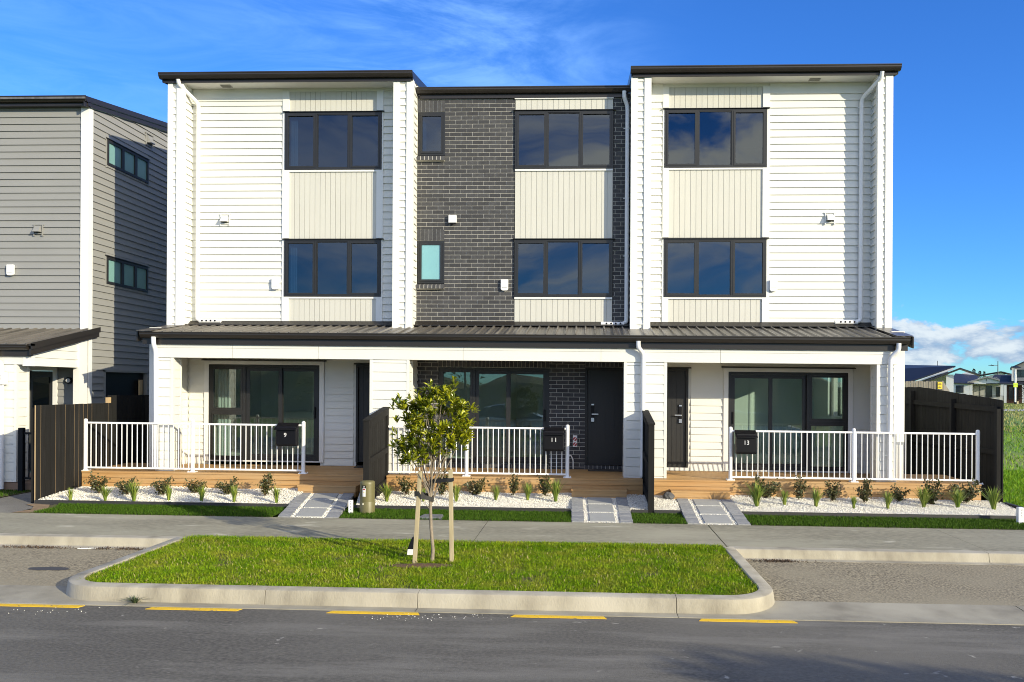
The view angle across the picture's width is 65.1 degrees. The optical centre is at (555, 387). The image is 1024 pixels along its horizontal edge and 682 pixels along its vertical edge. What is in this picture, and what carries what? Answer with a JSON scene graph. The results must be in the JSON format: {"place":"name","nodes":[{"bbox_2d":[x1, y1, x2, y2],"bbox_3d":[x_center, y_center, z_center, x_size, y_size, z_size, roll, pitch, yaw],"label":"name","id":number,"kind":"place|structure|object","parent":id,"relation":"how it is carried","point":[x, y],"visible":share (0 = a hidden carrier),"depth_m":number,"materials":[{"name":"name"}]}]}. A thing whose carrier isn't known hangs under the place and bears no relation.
{"place":"outdoors","nodes":[
{"label":"outdoors","id":0,"kind":"place"},
{"bbox_2d":[0,491,30,496],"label":"lawn soil","id":1,"kind":"structure","parent":0,"point":[13,493],"depth_m":15.32,"materials":[{"name":"soil"}]},
{"bbox_2d":[18,428,30,490],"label":"side gate","id":2,"kind":"structure","parent":1,"relation":"on","point":[21,459],"depth_m":15.48,"materials":[{"name":"black metal"}]},
{"bbox_2d":[0,492,49,512],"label":"path","id":3,"kind":"structure","parent":0,"point":[14,503],"depth_m":14.18,"materials":[{"name":"concrete"}]},
{"bbox_2d":[0,547,141,585],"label":"parking bay","id":4,"kind":"object","parent":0,"point":[16,563],"depth_m":10.15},
{"bbox_2d":[44,486,301,503],"bbox_3d":[-6.884,1.988,14.745,4.630,0.144,1.330,0,0,2],"label":"garden bed","id":5,"kind":"object","parent":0,"point":[218,501],"visible":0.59,"depth_m":14.69,"materials":[{"name":"gravel"}]},
{"bbox_2d":[83,471,110,492],"bbox_3d":[-8.499,1.755,14.809,0.404,0.440,0.395,0,0,-41],"label":"shrub","id":6,"kind":"object","parent":5,"relation":"on","point":[96,486],"visible":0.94,"depth_m":14.77,"materials":[{"name":"green plant"}]},
{"bbox_2d":[150,476,175,494],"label":"shrub","id":7,"kind":"object","parent":5,"relation":"on","point":[161,488],"visible":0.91,"depth_m":14.67,"materials":[{"name":"green plant"}]},
{"bbox_2d":[214,476,242,494],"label":"shrub","id":8,"kind":"object","parent":5,"relation":"on","point":[224,487],"visible":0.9,"depth_m":14.77,"materials":[{"name":"green plant"}]},
{"bbox_2d":[255,472,280,494],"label":"shrub","id":9,"kind":"object","parent":5,"relation":"on","point":[265,487],"visible":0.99,"depth_m":14.70,"materials":[{"name":"green plant"}]},
{"bbox_2d":[293,496,346,517],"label":"path","id":10,"kind":"structure","parent":0,"point":[307,517],"depth_m":13.28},
{"bbox_2d":[296,508,326,517],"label":"paving slab","id":11,"kind":"structure","parent":10,"relation":"on","point":[312,512],"depth_m":13.30,"materials":[{"name":"grey concrete"}]},
{"bbox_2d":[303,500,333,507],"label":"paving slab","id":12,"kind":"structure","parent":10,"relation":"on","point":[318,503],"depth_m":14.02,"materials":[{"name":"grey concrete"}]},
{"bbox_2d":[86,536,756,594],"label":"island soil","id":13,"kind":"structure","parent":0,"point":[524,579],"depth_m":9.51,"materials":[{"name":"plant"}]},
{"bbox_2d":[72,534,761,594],"bbox_3d":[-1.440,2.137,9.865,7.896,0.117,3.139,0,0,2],"label":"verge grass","id":14,"kind":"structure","parent":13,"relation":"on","point":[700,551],"depth_m":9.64,"materials":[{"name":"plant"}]},
{"bbox_2d":[412,471,421,562],"bbox_3d":[-1.716,1.708,9.869,0.124,1.368,0.048,0,0,2],"label":"tree stake","id":15,"kind":"object","parent":13,"relation":"on","point":[417,519],"visible":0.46,"depth_m":9.85,"materials":[{"name":"wood"}]},
{"bbox_2d":[391,563,452,568],"bbox_3d":[-1.595,2.144,9.677,0.809,0.026,0.320,0,0,2],"label":"mulch patch","id":16,"kind":"object","parent":13,"relation":"on","point":[428,565],"visible":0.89,"depth_m":9.65,"materials":[{"name":"soil"}]},
{"bbox_2d":[387,376,479,561],"bbox_3d":[-1.515,1.034,10.003,1.155,2.382,1.044,0,0,2],"label":"street tree","id":17,"kind":"object","parent":13,"relation":"on","point":[415,422],"visible":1,"depth_m":9.84,"materials":[{"name":"green plant"}]},
{"bbox_2d":[448,469,453,563],"bbox_3d":[-1.296,1.702,9.903,0.075,1.388,0.048,0,0,2],"label":"tree stake","id":18,"kind":"object","parent":13,"relation":"on","point":[451,529],"visible":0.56,"depth_m":9.88,"materials":[{"name":"wood"}]},
{"bbox_2d":[339,509,566,521],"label":"lawn soil","id":19,"kind":"structure","parent":0,"point":[462,517],"depth_m":13.01,"materials":[{"name":"soil"}]},
{"bbox_2d":[360,480,374,513],"bbox_3d":[-3.186,1.894,13.511,0.254,0.662,0.261,0,0,2],"label":"utility pedestal","id":20,"kind":"object","parent":19,"relation":"on","point":[367,496],"visible":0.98,"depth_m":13.41,"materials":[{"name":"beige plastic"}]},
{"bbox_2d":[376,491,570,507],"bbox_3d":[-1.488,2.046,14.548,3.590,0.137,1.330,0,0,2],"label":"garden bed","id":21,"kind":"object","parent":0,"point":[492,500],"visible":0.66,"depth_m":14.53,"materials":[{"name":"gravel"}]},
{"bbox_2d":[396,473,415,494],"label":"shrub","id":22,"kind":"object","parent":21,"relation":"on","point":[405,488],"visible":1,"depth_m":14.91,"materials":[{"name":"green plant"}]},
{"bbox_2d":[464,477,489,494],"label":"shrub","id":23,"kind":"object","parent":21,"relation":"on","point":[475,489],"visible":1,"depth_m":14.84,"materials":[{"name":"green plant"}]},
{"bbox_2d":[0,604,1023,681],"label":"road","id":24,"kind":"structure","parent":0,"point":[90,643],"depth_m":7.10,"materials":[{"name":"asphalt"}]},
{"bbox_2d":[0,604,84,607],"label":"road marking","id":25,"kind":"object","parent":24,"relation":"on","point":[40,605],"visible":1,"depth_m":8.28,"materials":[{"name":"yellow paint"}]},
{"bbox_2d":[147,607,240,610],"bbox_3d":[-3.725,2.277,8.230,0.980,0.009,0.078,0,0,2],"label":"road marking","id":26,"kind":"object","parent":24,"relation":"on","point":[181,608],"visible":1,"depth_m":8.22,"materials":[{"name":"yellow paint"}]},
{"bbox_2d":[327,611,418,614],"bbox_3d":[-1.859,2.297,8.162,0.955,0.009,0.078,0,0,2],"label":"road marking","id":27,"kind":"object","parent":24,"relation":"on","point":[368,612],"visible":1,"depth_m":8.15,"materials":[{"name":"yellow paint"}]},
{"bbox_2d":[0,585,1023,624],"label":"channel","id":28,"kind":"object","parent":24,"relation":"on","point":[819,611],"visible":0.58,"depth_m":8.31,"materials":[{"name":"concrete"}]},
{"bbox_2d":[265,586,420,610],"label":"kerb","id":29,"kind":"structure","parent":28,"relation":"on","point":[342,596],"depth_m":8.39,"materials":[{"name":"concrete"}]},
{"bbox_2d":[418,589,675,612],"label":"kerb","id":30,"kind":"structure","parent":28,"relation":"on","point":[551,601],"depth_m":8.31,"materials":[{"name":"concrete"}]},
{"bbox_2d":[511,615,605,618],"bbox_3d":[0.027,2.318,8.093,0.970,0.009,0.078,0,0,2],"label":"road marking","id":31,"kind":"object","parent":24,"relation":"on","point":[574,617],"visible":1,"depth_m":8.09,"materials":[{"name":"yellow paint"}]},
{"bbox_2d":[699,619,796,622],"bbox_3d":[1.921,2.339,8.024,0.980,0.009,0.078,0,0,2],"label":"road marking","id":32,"kind":"object","parent":24,"relation":"on","point":[760,621],"visible":1,"depth_m":8.02,"materials":[{"name":"yellow paint"}]},
{"bbox_2d":[0,512,1023,563],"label":"footpath","id":33,"kind":"structure","parent":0,"point":[680,534],"depth_m":11.97,"materials":[{"name":"concrete"}]},
{"bbox_2d":[0,533,1023,565],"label":"kerb","id":34,"kind":"structure","parent":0,"point":[912,556],"depth_m":10.82,"materials":[{"name":"concrete"}]},
{"bbox_2d":[0,403,1023,529],"bbox_3d":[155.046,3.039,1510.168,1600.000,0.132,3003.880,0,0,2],"label":"field","id":35,"kind":"structure","parent":0,"point":[355,499],"depth_m":25.29,"materials":[{"name":"green plant"}]},
{"bbox_2d":[0,472,30,493],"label":"neighbour deck","id":36,"kind":"structure","parent":35,"relation":"on","point":[10,485],"depth_m":15.66,"materials":[{"name":"wood"}]},
{"bbox_2d":[31,403,111,502],"bbox_3d":[-9.252,1.256,15.348,0.115,1.895,2.298,0,0,2],"label":"timber fence","id":37,"kind":"object","parent":35,"relation":"on","point":[57,435],"visible":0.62,"depth_m":14.96,"materials":[{"name":"brown wood"}]},
{"bbox_2d":[0,95,167,488],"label":"neighbour house","id":38,"kind":"structure","parent":35,"relation":"on","point":[83,238],"depth_m":17.47,"materials":[{"name":"grey paint"}]},
{"bbox_2d":[30,371,52,470],"bbox_3d":[-11.250,0.725,17.501,0.530,2.183,0.060,0,0,2],"label":"front door","id":39,"kind":"structure","parent":38,"relation":"in","point":[41,382],"depth_m":17.48,"materials":[{"name":"wood"}]},
{"bbox_2d":[106,372,142,396],"bbox_3d":[-10.234,0.821,18.895,0.040,2.350,1.680,0,0,2],"label":"side doorway","id":40,"kind":"structure","parent":38,"relation":"in","point":[116,383],"depth_m":18.84,"materials":[{"name":"black glass"}]},
{"bbox_2d":[105,138,149,186],"bbox_3d":[-10.111,-5.301,18.892,0.110,0.660,1.760,0,0,2],"label":"window","id":41,"kind":"structure","parent":38,"relation":"in","point":[121,159],"depth_m":18.84,"materials":[{"name":"glass"}]},
{"bbox_2d":[105,255,149,294],"bbox_3d":[-10.126,-2.638,18.897,0.110,0.695,1.770,0,0,2],"label":"window","id":42,"kind":"structure","parent":38,"relation":"in","point":[119,273],"depth_m":18.82,"materials":[{"name":"glass"}]},
{"bbox_2d":[108,395,148,464],"bbox_3d":[-9.071,1.132,20.295,0.115,1.954,7.598,0,0,2],"label":"timber fence","id":43,"kind":"object","parent":35,"relation":"on","point":[128,408],"visible":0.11,"depth_m":17.08,"materials":[{"name":"wood"}]},
{"bbox_2d":[144,396,148,462],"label":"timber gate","id":44,"kind":"structure","parent":43,"relation":"attached to","point":[146,414],"depth_m":17.69,"materials":[{"name":"wood"}]},
{"bbox_2d":[35,500,288,507],"bbox_3d":[-6.905,2.070,14.055,4.600,0.153,0.044,0,0,2],"label":"garden edging","id":45,"kind":"object","parent":35,"relation":"on","point":[51,502],"visible":0.5,"depth_m":14.04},
{"bbox_2d":[136,70,426,473],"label":"townhouse","id":46,"kind":"structure","parent":35,"relation":"on","point":[292,247],"depth_m":16.91,"materials":[{"name":"white paint"}]},
{"bbox_2d":[81,463,362,496],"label":"deck","id":47,"kind":"structure","parent":46,"relation":"attached to","point":[332,479],"depth_m":15.40,"materials":[{"name":"brown wood"}]},
{"bbox_2d":[81,418,307,473],"bbox_3d":[-7.007,1.127,15.485,4.440,1.034,0.150,0,0,2],"label":"deck railing","id":48,"kind":"object","parent":47,"relation":"on","point":[85,451],"visible":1,"depth_m":15.48,"materials":[{"name":"white"}]},
{"bbox_2d":[274,423,298,445],"bbox_3d":[-5.144,0.892,15.282,0.421,0.443,0.200,0,0,2],"label":"letterbox","id":49,"kind":"object","parent":48,"relation":"attached to","point":[287,434],"visible":1,"depth_m":15.23,"materials":[{"name":"black metal"}]},
{"bbox_2d":[208,364,318,460],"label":"glazed door","id":50,"kind":"structure","parent":46,"relation":"in","point":[289,393],"depth_m":17.20,"materials":[{"name":"glass"}]},
{"bbox_2d":[282,238,383,296],"bbox_3d":[-4.710,-2.540,16.912,2.153,1.229,0.122,0,0,2],"label":"window","id":51,"kind":"structure","parent":46,"relation":"in","point":[332,267],"depth_m":16.90,"materials":[{"name":"glass"}]},
{"bbox_2d":[283,111,383,169],"bbox_3d":[-4.696,-5.228,16.912,2.153,1.244,0.122,0,0,2],"label":"window","id":52,"kind":"structure","parent":46,"relation":"in","point":[314,140],"depth_m":16.90,"materials":[{"name":"glass"}]},
{"bbox_2d":[355,365,369,461],"bbox_3d":[-3.771,0.547,16.906,0.902,2.065,0.145,0,0,2],"label":"front door","id":53,"kind":"structure","parent":46,"relation":"in","point":[362,371],"depth_m":16.91,"materials":[{"name":"black paint"}]},
{"bbox_2d":[278,491,310,516],"bbox_3d":[-4.581,2.052,14.163,0.208,0.202,2.345,0,0,-8],"label":"cobble border","id":54,"kind":"object","parent":35,"relation":"on","point":[293,505],"visible":0.76,"depth_m":13.85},
{"bbox_2d":[326,493,353,517],"bbox_3d":[-3.776,2.061,14.134,0.210,0.202,2.339,0,0,-7],"label":"cobble border","id":55,"kind":"object","parent":35,"relation":"on","point":[338,508],"visible":0.85,"depth_m":13.88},
{"bbox_2d":[363,407,388,497],"bbox_3d":[-3.304,1.295,14.725,0.124,1.856,1.430,0,0,2],"label":"divider fence","id":56,"kind":"object","parent":35,"relation":"on","point":[375,447],"visible":0.73,"depth_m":14.68,"materials":[{"name":"wood"}]},
{"bbox_2d":[353,505,570,512],"bbox_3d":[-1.641,2.127,13.864,3.795,0.149,0.044,0,0,2],"label":"garden edging","id":57,"kind":"object","parent":35,"relation":"on","point":[493,509],"visible":0.36,"depth_m":13.83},
{"bbox_2d":[398,85,634,469],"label":"townhouse","id":58,"kind":"structure","parent":35,"relation":"on","point":[523,255],"depth_m":16.76,"materials":[{"name":"grey brick"}]},
{"bbox_2d":[417,241,444,283],"bbox_3d":[-2.633,-2.646,16.877,0.570,0.902,0.082,0,0,2],"label":"window","id":59,"kind":"structure","parent":58,"relation":"in","point":[430,257],"depth_m":16.86,"materials":[{"name":"glass"}]},
{"bbox_2d":[418,112,444,155],"bbox_3d":[-2.618,-5.347,16.877,0.570,0.915,0.082,0,0,2],"label":"window","id":60,"kind":"structure","parent":58,"relation":"in","point":[431,125],"depth_m":16.86,"materials":[{"name":"glass"}]},
{"bbox_2d":[438,367,548,464],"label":"glazed door","id":61,"kind":"structure","parent":58,"relation":"in","point":[505,397],"depth_m":20.98,"materials":[{"name":"glass"}]},
{"bbox_2d":[386,467,642,497],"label":"deck","id":62,"kind":"structure","parent":58,"relation":"attached to","point":[583,483],"depth_m":15.18,"materials":[{"name":"brown wood"}]},
{"bbox_2d":[388,425,570,477],"bbox_3d":[-1.464,1.191,15.283,3.515,1.021,0.150,0,0,2],"label":"deck railing","id":63,"kind":"object","parent":62,"relation":"on","point":[466,473],"visible":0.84,"depth_m":15.26,"materials":[{"name":"white"}]},
{"bbox_2d":[543,427,564,450],"bbox_3d":[-0.040,0.973,15.096,0.406,0.443,0.200,0,0,2],"label":"letterbox","id":64,"kind":"object","parent":63,"relation":"attached to","point":[553,438],"visible":1,"depth_m":15.04,"materials":[{"name":"black metal"}]},
{"bbox_2d":[513,233,629,296],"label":"window","id":65,"kind":"structure","parent":58,"relation":"in","point":[543,267],"depth_m":16.73,"materials":[{"name":"glass"}]},
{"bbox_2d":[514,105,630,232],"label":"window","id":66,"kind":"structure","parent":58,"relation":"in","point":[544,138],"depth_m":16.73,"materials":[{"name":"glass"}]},
{"bbox_2d":[585,367,622,464],"bbox_3d":[1.038,0.600,16.791,0.860,2.055,0.145,0,0,2],"label":"front door","id":67,"kind":"structure","parent":58,"relation":"in","point":[604,393],"depth_m":16.78,"materials":[{"name":"black paint"}]},
{"bbox_2d":[571,496,583,521],"bbox_3d":[0.374,2.105,13.983,0.211,0.203,2.281,0,0,1],"label":"cobble border","id":68,"kind":"object","parent":35,"relation":"on","point":[577,511],"visible":0.88,"depth_m":13.73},
{"bbox_2d":[616,496,632,522],"bbox_3d":[1.176,2.115,13.954,0.212,0.199,2.277,0,0,2],"label":"cobble border","id":69,"kind":"object","parent":35,"relation":"on","point":[625,516],"visible":0.84,"depth_m":13.70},
{"bbox_2d":[642,410,654,512],"bbox_3d":[1.666,1.350,14.499,0.124,1.856,1.520,0,0,2],"label":"divider fence","id":70,"kind":"object","parent":35,"relation":"on","point":[648,457],"visible":0.89,"depth_m":13.77,"materials":[{"name":"wood"}]},
{"bbox_2d":[677,497,699,523],"bbox_3d":[2.275,2.126,13.914,0.211,0.202,2.284,0,0,4],"label":"cobble border","id":71,"kind":"object","parent":35,"relation":"on","point":[688,514],"visible":0.79,"depth_m":13.65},
{"bbox_2d":[721,499,750,524],"bbox_3d":[3.080,2.137,13.884,0.211,0.198,2.284,0,0,4],"label":"cobble border","id":72,"kind":"object","parent":35,"relation":"on","point":[737,514],"visible":0.77,"depth_m":13.61,"materials":[{"name":"stone"}]},
{"bbox_2d":[623,63,913,481],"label":"townhouse","id":73,"kind":"structure","parent":35,"relation":"on","point":[760,238],"depth_m":16.55,"materials":[{"name":"white paint"}]},
{"bbox_2d":[667,368,687,467],"bbox_3d":[2.317,0.627,16.684,0.863,2.060,0.145,0,0,2],"label":"front door","id":74,"kind":"structure","parent":73,"relation":"in","point":[677,379],"depth_m":16.67,"materials":[{"name":"black paint"}]},
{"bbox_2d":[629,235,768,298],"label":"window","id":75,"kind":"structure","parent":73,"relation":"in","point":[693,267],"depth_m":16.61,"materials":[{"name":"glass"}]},
{"bbox_2d":[663,107,769,167],"bbox_3d":[3.325,-5.194,16.620,2.198,1.244,0.122,0,0,2],"label":"window","id":76,"kind":"structure","parent":73,"relation":"in","point":[693,137],"depth_m":16.61,"materials":[{"name":"glass"}]},
{"bbox_2d":[672,368,847,470],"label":"glazed door","id":77,"kind":"structure","parent":73,"relation":"in","point":[782,401],"depth_m":19.93,"materials":[{"name":"glass"}]},
{"bbox_2d":[654,471,981,500],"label":"deck","id":78,"kind":"structure","parent":73,"relation":"attached to","point":[692,485],"depth_m":15.02,"materials":[{"name":"brown wood"}]},
{"bbox_2d":[726,427,982,483],"bbox_3d":[5.586,1.265,15.026,4.735,1.036,0.150,0,0,2],"label":"deck railing","id":79,"kind":"object","parent":78,"relation":"on","point":[854,432],"visible":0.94,"depth_m":15.01,"materials":[{"name":"white"}]},
{"bbox_2d":[734,430,757,453],"bbox_3d":[3.550,1.018,14.966,0.411,0.443,0.200,0,0,2],"label":"letterbox","id":80,"kind":"object","parent":79,"relation":"attached to","point":[745,441],"visible":1,"depth_m":14.91,"materials":[{"name":"black metal"}]},
{"bbox_2d":[742,511,1015,519],"bbox_3d":[5.782,2.209,13.593,5.210,0.157,0.044,0,0,2],"label":"garden edging","id":81,"kind":"object","parent":35,"relation":"on","point":[872,515],"visible":0.47,"depth_m":13.58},
{"bbox_2d":[838,361,979,391],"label":"distant house","id":82,"kind":"structure","parent":35,"relation":"on","point":[933,373],"depth_m":111.88,"materials":[{"name":"white"}]},
{"bbox_2d":[838,387,1003,502],"bbox_3d":[8.342,1.181,20.061,0.115,2.399,10.798,0,0,2],"label":"boundary fence","id":83,"kind":"object","parent":35,"relation":"on","point":[932,410],"visible":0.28,"depth_m":16.51,"materials":[{"name":"wood"}]},
{"bbox_2d":[905,381,943,390],"bbox_3d":[17.026,0.859,38.178,2.860,2.379,0.075,0,0,2],"label":"timber fence","id":84,"kind":"object","parent":35,"relation":"on","point":[920,384],"visible":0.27,"depth_m":38.12,"materials":[{"name":"wood"}]},
{"bbox_2d":[954,372,1003,399],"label":"distant house","id":85,"kind":"structure","parent":35,"relation":"on","point":[964,383],"depth_m":166.36,"materials":[{"name":"white"}]},
{"bbox_2d":[974,386,991,397],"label":"window","id":86,"kind":"structure","parent":85,"relation":"in","point":[985,391],"depth_m":167.31,"materials":[{"name":"black metal"}]},
{"bbox_2d":[999,361,1023,402],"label":"distant house","id":87,"kind":"structure","parent":35,"relation":"on","point":[1007,381],"depth_m":136.23,"materials":[{"name":"grey"}]},
{"bbox_2d":[0,0,1023,381],"label":"sky","id":88,"kind":"structure","parent":0,"point":[958,245],"materials":[{"name":"blue"}]},
{"bbox_2d":[571,498,618,522],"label":"path","id":89,"kind":"structure","parent":0,"point":[588,512],"depth_m":13.85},
{"bbox_2d":[588,504,613,512],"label":"paving slab","id":90,"kind":"structure","parent":89,"relation":"on","point":[600,508],"depth_m":13.82,"materials":[{"name":"grey concrete"}]},
{"bbox_2d":[589,513,615,522],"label":"paving slab","id":91,"kind":"structure","parent":89,"relation":"on","point":[602,517],"depth_m":13.12,"materials":[{"name":"grey concrete"}]},
{"bbox_2d":[679,500,734,524],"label":"path","id":92,"kind":"structure","parent":0,"point":[702,519],"depth_m":13.46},
{"bbox_2d":[291,493,737,524],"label":"path pebbles","id":93,"kind":"object","parent":92,"relation":"on","point":[584,500],"visible":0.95,"depth_m":13.65,"materials":[{"name":"gravel"}]},
{"bbox_2d":[696,506,725,514],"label":"paving slab","id":94,"kind":"structure","parent":92,"relation":"on","point":[709,510],"depth_m":13.74,"materials":[{"name":"grey concrete"}]},
{"bbox_2d":[701,515,732,524],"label":"paving slab","id":95,"kind":"structure","parent":92,"relation":"on","point":[717,519],"depth_m":13.05,"materials":[{"name":"grey concrete"}]},
{"bbox_2d":[730,496,1015,515],"bbox_3d":[5.677,2.125,14.287,4.990,0.144,1.330,0,0,2],"label":"garden bed","id":96,"kind":"object","parent":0,"point":[862,510],"visible":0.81,"depth_m":14.28,"materials":[{"name":"gravel"}]},
{"bbox_2d":[38,486,1015,515],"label":"white pebbles","id":97,"kind":"object","parent":96,"relation":"on","point":[789,502],"visible":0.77,"depth_m":14.42,"materials":[{"name":"gravel"}]},
{"bbox_2d":[910,484,944,507],"bbox_3d":[6.585,1.915,14.204,0.700,0.431,0.820,0,0,15],"label":"grass tuft","id":98,"kind":"object","parent":97,"relation":"on","point":[923,498],"visible":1,"depth_m":14.19,"materials":[{"name":"green plant"}]},
{"bbox_2d":[739,480,772,506],"bbox_3d":[3.542,1.867,14.307,0.972,0.481,0.794,0,0,1],"label":"grass tuft","id":99,"kind":"object","parent":96,"relation":"on","point":[757,494],"visible":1,"depth_m":14.19,"materials":[{"name":"green plant"}]},
{"bbox_2d":[748,474,780,498],"bbox_3d":[3.871,1.838,14.824,0.601,0.474,0.525,0,0,21],"label":"shrub","id":100,"kind":"object","parent":96,"relation":"on","point":[769,488],"visible":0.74,"depth_m":14.77,"materials":[{"name":"green plant"}]},
{"bbox_2d":[793,474,809,499],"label":"shrub","id":101,"kind":"object","parent":96,"relation":"on","point":[800,487],"visible":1,"depth_m":14.76,"materials":[{"name":"green plant"}]},
{"bbox_2d":[823,480,844,500],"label":"shrub","id":102,"kind":"object","parent":96,"relation":"on","point":[831,492],"visible":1,"depth_m":14.63,"materials":[{"name":"green plant"}]},
{"bbox_2d":[853,478,877,502],"bbox_3d":[5.605,1.868,14.574,0.467,0.463,0.394,0,0,-40],"label":"shrub","id":103,"kind":"object","parent":96,"relation":"on","point":[865,493],"visible":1,"depth_m":14.51,"materials":[{"name":"green plant"}]},
{"bbox_2d":[915,478,946,504],"bbox_3d":[6.770,1.869,14.394,0.436,0.509,0.516,0,0,-37],"label":"shrub","id":104,"kind":"object","parent":96,"relation":"on","point":[935,491],"visible":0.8,"depth_m":14.32,"materials":[{"name":"green plant"}]},
{"bbox_2d":[948,478,985,502],"bbox_3d":[7.507,1.888,14.610,0.626,0.467,0.547,0,0,31],"label":"shrub","id":105,"kind":"object","parent":96,"relation":"on","point":[970,494],"visible":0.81,"depth_m":14.57,"materials":[{"name":"green plant"}]},
{"bbox_2d":[976,485,1015,509],"bbox_3d":[7.748,1.929,14.153,0.842,0.443,0.718,0,0,30],"label":"grass tuft","id":106,"kind":"object","parent":96,"relation":"on","point":[993,498],"visible":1,"depth_m":14.08,"materials":[{"name":"green plant"}]},
{"bbox_2d":[746,560,1023,605],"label":"parking bay","id":107,"kind":"object","parent":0,"point":[993,584],"depth_m":9.56,"materials":[{"name":"gravel"}]},
{"bbox_2d":[0,545,815,562],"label":"leaf litter","id":108,"kind":"object","parent":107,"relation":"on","point":[134,548],"visible":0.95,"depth_m":10.96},
{"bbox_2d":[755,518,1021,529],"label":"lawn soil","id":109,"kind":"structure","parent":0,"point":[888,523],"depth_m":12.76,"materials":[{"name":"soil"}]},
{"bbox_2d":[0,489,1023,529],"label":"lawn grass","id":110,"kind":"structure","parent":109,"relation":"on","point":[498,515],"depth_m":13.26,"materials":[{"name":"plant"}]},
{"bbox_2d":[1003,425,1023,506],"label":"field grass","id":111,"kind":"structure","parent":0,"point":[1018,485],"depth_m":20.18,"materials":[{"name":"plant"}]},
{"bbox_2d":[1004,404,1023,433],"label":"dry field grass","id":112,"kind":"structure","parent":0,"point":[1011,413],"depth_m":68.93,"materials":[{"name":"plant"}]},
{"bbox_3d":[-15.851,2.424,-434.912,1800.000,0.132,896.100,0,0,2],"label":"ground","id":113,"kind":"structure","parent":0,"visible":0},
{"bbox_2d":[66,537,269,604],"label":"kerb","id":114,"kind":"structure","parent":113,"relation":"on","point":[79,587],"depth_m":8.47,"materials":[{"name":"concrete"}]},
{"bbox_2d":[675,547,774,615],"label":"kerb","id":115,"kind":"structure","parent":113,"relation":"on","point":[758,600],"depth_m":8.29,"materials":[{"name":"concrete"}]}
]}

